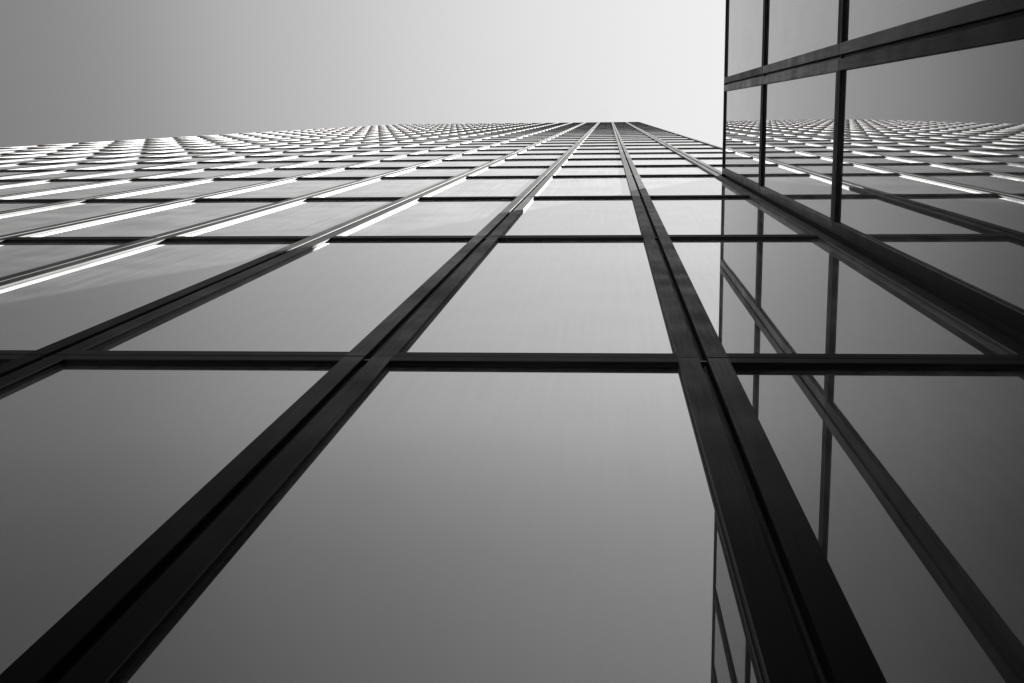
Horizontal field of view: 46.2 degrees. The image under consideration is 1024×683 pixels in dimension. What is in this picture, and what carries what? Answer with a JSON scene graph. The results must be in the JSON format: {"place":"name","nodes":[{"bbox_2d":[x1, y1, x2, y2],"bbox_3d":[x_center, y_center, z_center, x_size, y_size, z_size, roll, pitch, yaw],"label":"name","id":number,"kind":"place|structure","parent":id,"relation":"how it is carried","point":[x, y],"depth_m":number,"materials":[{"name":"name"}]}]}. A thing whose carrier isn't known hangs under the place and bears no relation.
{"place":"outdoors","nodes":[
{"label":"outdoors","id":0,"kind":"place"},
{"bbox_2d":[0,0,725,147],"label":"sky","id":1,"kind":"structure","parent":0,"point":[72,71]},
{"bbox_2d":[0,122,1023,682],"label":"office tower","id":2,"kind":"structure","parent":0,"point":[610,402],"depth_m":3.99,"materials":[{"name":"black metal"}]},
{"bbox_2d":[0,355,44,377],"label":"window","id":3,"kind":"structure","parent":2,"relation":"in","point":[9,364],"depth_m":5.06,"materials":[{"name":"black metal"}]},
{"bbox_2d":[0,179,46,184],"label":"window","id":4,"kind":"structure","parent":2,"relation":"in","point":[2,182],"depth_m":20.09,"materials":[{"name":"grey glass"}]},
{"bbox_2d":[0,170,56,175],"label":"window","id":5,"kind":"structure","parent":2,"relation":"in","point":[2,172],"depth_m":23.48,"materials":[{"name":"grey glass"}]},
{"bbox_2d":[0,163,67,169],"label":"window","id":6,"kind":"structure","parent":2,"relation":"in","point":[16,165],"depth_m":26.91,"materials":[{"name":"grey glass"}]},
{"bbox_2d":[0,199,80,212],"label":"window","id":7,"kind":"structure","parent":2,"relation":"in","point":[5,205],"depth_m":14.76,"materials":[{"name":"grey glass"}]},
{"bbox_2d":[0,157,83,162],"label":"window","id":8,"kind":"structure","parent":2,"relation":"in","point":[27,159],"depth_m":30.18,"materials":[{"name":"grey glass"}]},
{"bbox_2d":[0,153,88,157],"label":"window","id":9,"kind":"structure","parent":2,"relation":"in","point":[50,154],"depth_m":33.88,"materials":[{"name":"grey glass"}]},
{"bbox_2d":[8,150,87,153],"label":"window","id":10,"kind":"structure","parent":2,"relation":"in","point":[52,151],"depth_m":37.13,"materials":[{"name":"grey glass"}]},
{"bbox_2d":[0,179,123,196],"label":"window","id":11,"kind":"structure","parent":2,"relation":"in","point":[49,184],"depth_m":18.75,"materials":[{"name":"grey glass"}]},
{"bbox_2d":[0,169,130,179],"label":"window","id":12,"kind":"structure","parent":2,"relation":"in","point":[59,173],"depth_m":22.36,"materials":[{"name":"grey glass"}]},
{"bbox_2d":[5,162,133,169],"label":"window","id":13,"kind":"structure","parent":2,"relation":"in","point":[70,165],"depth_m":26.01,"materials":[{"name":"grey glass"}]},
{"bbox_2d":[0,238,155,281],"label":"window","id":14,"kind":"structure","parent":2,"relation":"in","point":[19,257],"depth_m":9.45,"materials":[{"name":"grey glass"}]},
{"bbox_2d":[26,157,131,162],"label":"window","id":15,"kind":"structure","parent":2,"relation":"in","point":[86,159],"depth_m":29.74,"materials":[{"name":"grey glass"}]},
{"bbox_2d":[38,153,130,157],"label":"window","id":16,"kind":"structure","parent":2,"relation":"in","point":[90,154],"depth_m":33.52,"materials":[{"name":"grey glass"}]},
{"bbox_2d":[47,149,138,153],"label":"window","id":17,"kind":"structure","parent":2,"relation":"in","point":[89,151],"depth_m":37.43,"materials":[{"name":"grey glass"}]},
{"bbox_2d":[0,199,187,238],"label":"window","id":18,"kind":"structure","parent":2,"relation":"in","point":[22,221],"depth_m":13.20,"materials":[{"name":"grey glass"}]},
{"bbox_2d":[0,178,208,199],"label":"window","id":19,"kind":"structure","parent":2,"relation":"in","point":[81,192],"depth_m":17.47,"materials":[{"name":"grey glass"}]},
{"bbox_2d":[55,169,195,178],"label":"window","id":20,"kind":"structure","parent":2,"relation":"in","point":[133,173],"depth_m":22.07,"materials":[{"name":"grey glass"}]},
{"bbox_2d":[67,162,188,169],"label":"window","id":21,"kind":"structure","parent":2,"relation":"in","point":[136,165],"depth_m":25.91,"materials":[{"name":"grey glass"}]},
{"bbox_2d":[79,156,188,162],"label":"window","id":22,"kind":"structure","parent":2,"relation":"in","point":[134,159],"depth_m":29.73,"materials":[{"name":"grey glass"}]},
{"bbox_2d":[101,149,176,152],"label":"window","id":23,"kind":"structure","parent":2,"relation":"in","point":[140,150],"depth_m":37.09,"materials":[{"name":"grey glass"}]},
{"bbox_2d":[96,152,184,156],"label":"window","id":24,"kind":"structure","parent":2,"relation":"in","point":[132,154],"depth_m":33.39,"materials":[{"name":"grey glass"}]},
{"bbox_2d":[4,198,298,238],"bbox_3d":[-3.491,-1.310,12.582,1.394,4.793,0.046,0,-79,5],"label":"window","id":25,"kind":"structure","parent":2,"relation":"in","point":[159,221],"depth_m":12.16,"materials":[{"name":"grey glass"}]},
{"bbox_2d":[0,237,318,357],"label":"window","id":26,"kind":"structure","parent":2,"relation":"in","point":[48,312],"depth_m":7.45,"materials":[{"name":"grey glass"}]},
{"bbox_2d":[142,149,215,152],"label":"window","id":27,"kind":"structure","parent":2,"relation":"in","point":[178,150],"depth_m":36.87,"materials":[{"name":"grey glass"}]},
{"bbox_2d":[0,355,369,682],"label":"window","id":28,"kind":"structure","parent":2,"relation":"in","point":[112,466],"depth_m":3.57,"materials":[{"name":"grey glass"}]},
{"bbox_2d":[143,152,227,156],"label":"window","id":29,"kind":"structure","parent":2,"relation":"in","point":[189,154],"depth_m":33.37,"materials":[{"name":"grey glass"}]},
{"bbox_2d":[88,178,288,198],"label":"window","id":30,"kind":"structure","parent":2,"relation":"in","point":[199,188],"depth_m":17.26,"materials":[{"name":"grey glass"}]},
{"bbox_2d":[142,156,238,161],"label":"window","id":31,"kind":"structure","parent":2,"relation":"in","point":[192,158],"depth_m":29.52,"materials":[{"name":"grey glass"}]},
{"bbox_2d":[139,161,253,168],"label":"window","id":32,"kind":"structure","parent":2,"relation":"in","point":[191,165],"depth_m":25.79,"materials":[{"name":"grey glass"}]},
{"bbox_2d":[131,168,268,178],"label":"window","id":33,"kind":"structure","parent":2,"relation":"in","point":[214,172],"depth_m":22.04,"materials":[{"name":"grey glass"}]},
{"bbox_2d":[195,148,265,151],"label":"window","id":34,"kind":"structure","parent":2,"relation":"in","point":[232,149],"depth_m":37.01,"materials":[{"name":"grey glass"}]},
{"bbox_2d":[200,151,279,155],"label":"window","id":35,"kind":"structure","parent":2,"relation":"in","point":[229,153],"depth_m":33.12,"materials":[{"name":"grey glass"}]},
{"bbox_2d":[197,156,289,161],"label":"window","id":36,"kind":"structure","parent":2,"relation":"in","point":[241,158],"depth_m":29.48,"materials":[{"name":"grey glass"}]},
{"bbox_2d":[203,161,311,168],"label":"window","id":37,"kind":"structure","parent":2,"relation":"in","point":[256,164],"depth_m":25.76,"materials":[{"name":"grey glass"}]},
{"bbox_2d":[54,237,486,358],"bbox_3d":[-1.090,-0.385,7.567,1.394,4.974,0.046,0,-79,5],"label":"window","id":38,"kind":"structure","parent":2,"relation":"in","point":[324,296],"depth_m":6.57,"materials":[{"name":"grey glass"}]},
{"bbox_2d":[238,148,305,151],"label":"window","id":39,"kind":"structure","parent":2,"relation":"in","point":[267,149],"depth_m":36.61,"materials":[{"name":"grey glass"}]},
{"bbox_2d":[215,168,336,177],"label":"window","id":40,"kind":"structure","parent":2,"relation":"in","point":[271,172],"depth_m":21.80,"materials":[{"name":"grey glass"}]},
{"bbox_2d":[193,177,374,198],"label":"window","id":41,"kind":"structure","parent":2,"relation":"in","point":[301,187],"depth_m":17.21,"materials":[{"name":"grey glass"}]},
{"bbox_2d":[161,197,410,237],"bbox_3d":[-2.097,-1.306,12.471,1.394,4.793,0.046,0,-79,5],"label":"window","id":42,"kind":"structure","parent":2,"relation":"in","point":[302,217],"depth_m":12.04,"materials":[{"name":"grey glass"}]},
{"bbox_2d":[247,151,325,155],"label":"window","id":43,"kind":"structure","parent":2,"relation":"in","point":[283,153],"depth_m":33.18,"materials":[{"name":"grey glass"}]},
{"bbox_2d":[261,155,347,160],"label":"window","id":44,"kind":"structure","parent":2,"relation":"in","point":[299,157],"depth_m":29.35,"materials":[{"name":"grey glass"}]},
{"bbox_2d":[289,147,354,150],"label":"window","id":45,"kind":"structure","parent":2,"relation":"in","point":[307,149],"depth_m":36.88,"materials":[{"name":"grey glass"}]},
{"bbox_2d":[276,160,375,167],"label":"window","id":46,"kind":"structure","parent":2,"relation":"in","point":[314,164],"depth_m":25.55,"materials":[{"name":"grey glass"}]},
{"bbox_2d":[304,151,371,154],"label":"window","id":47,"kind":"structure","parent":2,"relation":"in","point":[327,152],"depth_m":32.94,"materials":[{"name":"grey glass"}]},
{"bbox_2d":[314,144,375,147],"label":"window","id":48,"kind":"structure","parent":2,"relation":"in","point":[359,145],"depth_m":40.23,"materials":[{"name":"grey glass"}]},
{"bbox_2d":[294,167,410,177],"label":"window","id":49,"kind":"structure","parent":2,"relation":"in","point":[344,171],"depth_m":21.83,"materials":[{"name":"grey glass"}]},
{"bbox_2d":[318,155,399,160],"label":"window","id":50,"kind":"structure","parent":2,"relation":"in","point":[350,157],"depth_m":29.17,"materials":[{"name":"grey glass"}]},
{"bbox_2d":[333,147,395,150],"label":"window","id":51,"kind":"structure","parent":2,"relation":"in","point":[356,148],"depth_m":36.49,"materials":[{"name":"grey glass"}]},
{"bbox_2d":[304,176,459,197],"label":"window","id":52,"kind":"structure","parent":2,"relation":"in","point":[411,187],"depth_m":17.06,"materials":[{"name":"grey glass"}]},
{"bbox_2d":[362,144,413,146],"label":"window","id":53,"kind":"structure","parent":2,"relation":"in","point":[377,145],"depth_m":40.62,"materials":[{"name":"grey glass"}]},
{"bbox_2d":[354,150,423,154],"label":"window","id":54,"kind":"structure","parent":2,"relation":"in","point":[389,152],"depth_m":33.03,"materials":[{"name":"grey glass"}]},
{"bbox_2d":[347,160,435,166],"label":"window","id":55,"kind":"structure","parent":2,"relation":"in","point":[378,163],"depth_m":25.55,"materials":[{"name":"grey glass"}]},
{"bbox_2d":[378,147,438,150],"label":"window","id":56,"kind":"structure","parent":2,"relation":"in","point":[397,148],"depth_m":36.74,"materials":[{"name":"grey glass"}]},
{"bbox_2d":[381,154,457,159],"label":"window","id":57,"kind":"structure","parent":2,"relation":"in","point":[412,156],"depth_m":29.14,"materials":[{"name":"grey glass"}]},
{"bbox_2d":[324,197,524,237],"bbox_3d":[-0.704,-1.300,12.360,1.394,4.793,0.046,0,-79,5],"label":"window","id":58,"kind":"structure","parent":2,"relation":"in","point":[416,216],"depth_m":11.92,"materials":[{"name":"grey glass"}]},
{"bbox_2d":[402,144,452,146],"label":"window","id":59,"kind":"structure","parent":2,"relation":"in","point":[415,145],"depth_m":40.07,"materials":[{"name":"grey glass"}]},
{"bbox_2d":[379,166,482,176],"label":"window","id":60,"kind":"structure","parent":2,"relation":"in","point":[413,171],"depth_m":21.58,"materials":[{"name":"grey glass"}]},
{"bbox_2d":[405,150,471,154],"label":"window","id":61,"kind":"structure","parent":2,"relation":"in","point":[425,151],"depth_m":32.75,"materials":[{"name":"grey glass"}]},
{"bbox_2d":[58,356,821,682],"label":"window","id":62,"kind":"structure","parent":2,"relation":"in","point":[438,519],"depth_m":2.85,"materials":[{"name":"grey glass"}]},
{"bbox_2d":[415,159,499,166],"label":"window","id":63,"kind":"structure","parent":2,"relation":"in","point":[462,162],"depth_m":25.33,"materials":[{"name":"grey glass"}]},
{"bbox_2d":[429,146,485,149],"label":"window","id":64,"kind":"structure","parent":2,"relation":"in","point":[446,147],"depth_m":36.40,"materials":[{"name":"grey glass"}]},
{"bbox_2d":[444,143,496,146],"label":"window","id":65,"kind":"structure","parent":2,"relation":"in","point":[467,144],"depth_m":40.71,"materials":[{"name":"grey glass"}]},
{"bbox_2d":[440,154,511,159],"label":"window","id":66,"kind":"structure","parent":2,"relation":"in","point":[460,156],"depth_m":29.13,"materials":[{"name":"grey glass"}]},
{"bbox_2d":[416,176,546,197],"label":"window","id":67,"kind":"structure","parent":2,"relation":"in","point":[464,186],"depth_m":16.96,"materials":[{"name":"grey glass"}]},
{"bbox_2d":[461,149,522,153],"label":"window","id":68,"kind":"structure","parent":2,"relation":"in","point":[495,151],"depth_m":32.82,"materials":[{"name":"grey glass"}]},
{"bbox_2d":[476,146,529,149],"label":"window","id":69,"kind":"structure","parent":2,"relation":"in","point":[487,147],"depth_m":36.59,"materials":[{"name":"grey glass"}]},
{"bbox_2d":[464,166,555,175],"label":"window","id":70,"kind":"structure","parent":2,"relation":"in","point":[486,170],"depth_m":21.56,"materials":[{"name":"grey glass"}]},
{"bbox_2d":[490,143,536,145],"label":"window","id":71,"kind":"structure","parent":2,"relation":"in","point":[498,144],"depth_m":40.16,"materials":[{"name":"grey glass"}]},
{"bbox_2d":[487,159,562,165],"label":"window","id":72,"kind":"structure","parent":2,"relation":"in","point":[502,162],"depth_m":25.30,"materials":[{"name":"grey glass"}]},
{"bbox_2d":[503,153,567,158],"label":"window","id":73,"kind":"structure","parent":2,"relation":"in","point":[526,155],"depth_m":28.90,"materials":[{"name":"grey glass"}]},
{"bbox_2d":[374,236,700,360],"bbox_3d":[0.304,-0.379,7.456,1.394,4.974,0.046,0,-79,5],"label":"window","id":74,"kind":"structure","parent":2,"relation":"in","point":[544,296],"depth_m":6.46,"materials":[{"name":"grey glass"}]},
{"bbox_2d":[514,149,572,153],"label":"window","id":75,"kind":"structure","parent":2,"relation":"in","point":[523,151],"depth_m":32.66,"materials":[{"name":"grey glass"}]},
{"bbox_2d":[526,145,575,148],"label":"window","id":76,"kind":"structure","parent":2,"relation":"in","point":[557,146],"depth_m":36.26,"materials":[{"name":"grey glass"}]},
{"bbox_2d":[533,142,577,145],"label":"window","id":77,"kind":"structure","parent":2,"relation":"in","point":[573,143],"depth_m":39.70,"materials":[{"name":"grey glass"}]},
{"bbox_2d":[489,196,654,236],"bbox_3d":[0.690,-1.295,12.249,1.394,4.793,0.046,0,-79,5],"label":"window","id":78,"kind":"structure","parent":2,"relation":"in","point":[556,215],"depth_m":11.82,"materials":[{"name":"grey glass"}]},
{"bbox_2d":[527,175,639,196],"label":"window","id":79,"kind":"structure","parent":2,"relation":"in","point":[567,185],"depth_m":16.86,"materials":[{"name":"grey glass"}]},
{"bbox_2d":[548,165,631,175],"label":"window","id":80,"kind":"structure","parent":2,"relation":"in","point":[599,169],"depth_m":21.51,"materials":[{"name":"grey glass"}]},
{"bbox_2d":[557,158,627,165],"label":"window","id":81,"kind":"structure","parent":2,"relation":"in","point":[583,161],"depth_m":25.13,"materials":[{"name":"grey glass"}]},
{"bbox_2d":[564,153,625,158],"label":"window","id":82,"kind":"structure","parent":2,"relation":"in","point":[571,155],"depth_m":28.91,"materials":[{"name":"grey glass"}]},
{"bbox_2d":[570,148,623,152],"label":"window","id":83,"kind":"structure","parent":2,"relation":"in","point":[606,150],"depth_m":32.31,"materials":[{"name":"grey glass"}]},
{"bbox_2d":[574,145,621,148],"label":"window","id":84,"kind":"structure","parent":2,"relation":"in","point":[578,146],"depth_m":36.50,"materials":[{"name":"grey glass"}]},
{"bbox_2d":[578,142,620,144],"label":"window","id":85,"kind":"structure","parent":2,"relation":"in","point":[580,143],"depth_m":40.16,"materials":[{"name":"grey glass"}]},
{"bbox_2d":[621,142,663,144],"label":"window","id":86,"kind":"structure","parent":2,"relation":"in","point":[622,143],"depth_m":39.57,"materials":[{"name":"grey glass"}]},
{"bbox_2d":[622,144,670,148],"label":"window","id":87,"kind":"structure","parent":2,"relation":"in","point":[623,146],"depth_m":36.09,"materials":[{"name":"grey glass"}]},
{"bbox_2d":[623,148,677,152],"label":"window","id":88,"kind":"structure","parent":2,"relation":"in","point":[626,150],"depth_m":32.43,"materials":[{"name":"grey glass"}]},
{"bbox_2d":[625,152,688,158],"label":"window","id":89,"kind":"structure","parent":2,"relation":"in","point":[644,154],"depth_m":28.67,"materials":[{"name":"grey glass"}]},
{"bbox_2d":[627,158,700,165],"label":"window","id":90,"kind":"structure","parent":2,"relation":"in","point":[631,161],"depth_m":25.01,"materials":[{"name":"grey glass"}]},
{"bbox_2d":[630,165,716,175],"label":"window","id":91,"kind":"structure","parent":2,"relation":"in","point":[635,169],"depth_m":21.28,"materials":[{"name":"grey glass"}]},
{"bbox_2d":[662,141,709,144],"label":"window","id":92,"kind":"structure","parent":2,"relation":"in","point":[677,142],"depth_m":40.07,"materials":[{"name":"grey glass"}]},
{"bbox_2d":[667,144,719,147],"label":"window","id":93,"kind":"structure","parent":2,"relation":"in","point":[670,145],"depth_m":35.71,"materials":[{"name":"grey glass"}]},
{"bbox_2d":[634,174,754,196],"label":"window","id":94,"kind":"structure","parent":2,"relation":"in","point":[709,184],"depth_m":16.71,"materials":[{"name":"grey glass"}]},
{"bbox_2d":[673,147,722,152],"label":"window","id":95,"kind":"structure","parent":2,"relation":"in","point":[720,149],"depth_m":32.51,"materials":[{"name":"grey glass"}]},
{"bbox_2d":[681,152,721,157],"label":"window","id":96,"kind":"structure","parent":2,"relation":"in","point":[689,154],"depth_m":28.85,"materials":[{"name":"grey glass"}]},
{"bbox_2d":[691,157,721,165],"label":"window","id":97,"kind":"structure","parent":2,"relation":"in","point":[703,161],"depth_m":25.32,"materials":[{"name":"grey glass"}]},
{"bbox_2d":[704,165,721,175],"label":"window","id":98,"kind":"structure","parent":2,"relation":"in","point":[716,168],"depth_m":21.67,"materials":[{"name":"grey glass"}]},
{"bbox_2d":[642,195,825,236],"bbox_3d":[2.083,-1.290,12.138,1.394,4.793,0.046,0,-79,5],"label":"window","id":99,"kind":"structure","parent":2,"relation":"in","point":[724,215],"depth_m":11.69,"materials":[{"name":"grey glass"}]},
{"bbox_2d":[658,235,1023,360],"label":"window","id":100,"kind":"structure","parent":2,"relation":"in","point":[787,296],"depth_m":6.33,"materials":[{"name":"grey glass"}]},
{"bbox_2d":[707,358,1023,682],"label":"window","id":101,"kind":"structure","parent":2,"relation":"in","point":[889,493],"depth_m":3.18,"materials":[{"name":"grey glass"}]},
{"bbox_2d":[722,0,1023,345],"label":"office wing","id":102,"kind":"structure","parent":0,"point":[888,134],"depth_m":7.62,"materials":[{"name":"black metal"}]},
{"bbox_2d":[722,76,762,192],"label":"window","id":103,"kind":"structure","parent":102,"relation":"in","point":[742,104],"depth_m":16.33,"materials":[{"name":"grey glass"}]},
{"bbox_2d":[724,0,763,82],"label":"window","id":104,"kind":"structure","parent":102,"relation":"in","point":[744,19],"depth_m":16.36,"materials":[{"name":"grey glass"}]},
{"bbox_2d":[759,58,839,231],"bbox_3d":[2.796,-2.021,11.941,0.046,4.793,1.394,0,-79,5],"label":"window","id":105,"kind":"structure","parent":102,"relation":"in","point":[799,106],"depth_m":11.40,"materials":[{"name":"grey glass"}]},
{"bbox_2d":[762,0,840,73],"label":"window","id":106,"kind":"structure","parent":102,"relation":"in","point":[796,32],"depth_m":11.57,"materials":[{"name":"grey glass"}]},
{"bbox_2d":[832,14,1023,334],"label":"window","id":107,"kind":"structure","parent":102,"relation":"in","point":[929,167],"depth_m":6.57,"materials":[{"name":"grey glass"}]},
{"bbox_2d":[839,0,1023,54],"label":"window","id":108,"kind":"structure","parent":102,"relation":"in","point":[864,24],"depth_m":7.44,"materials":[{"name":"grey glass"}]}
]}

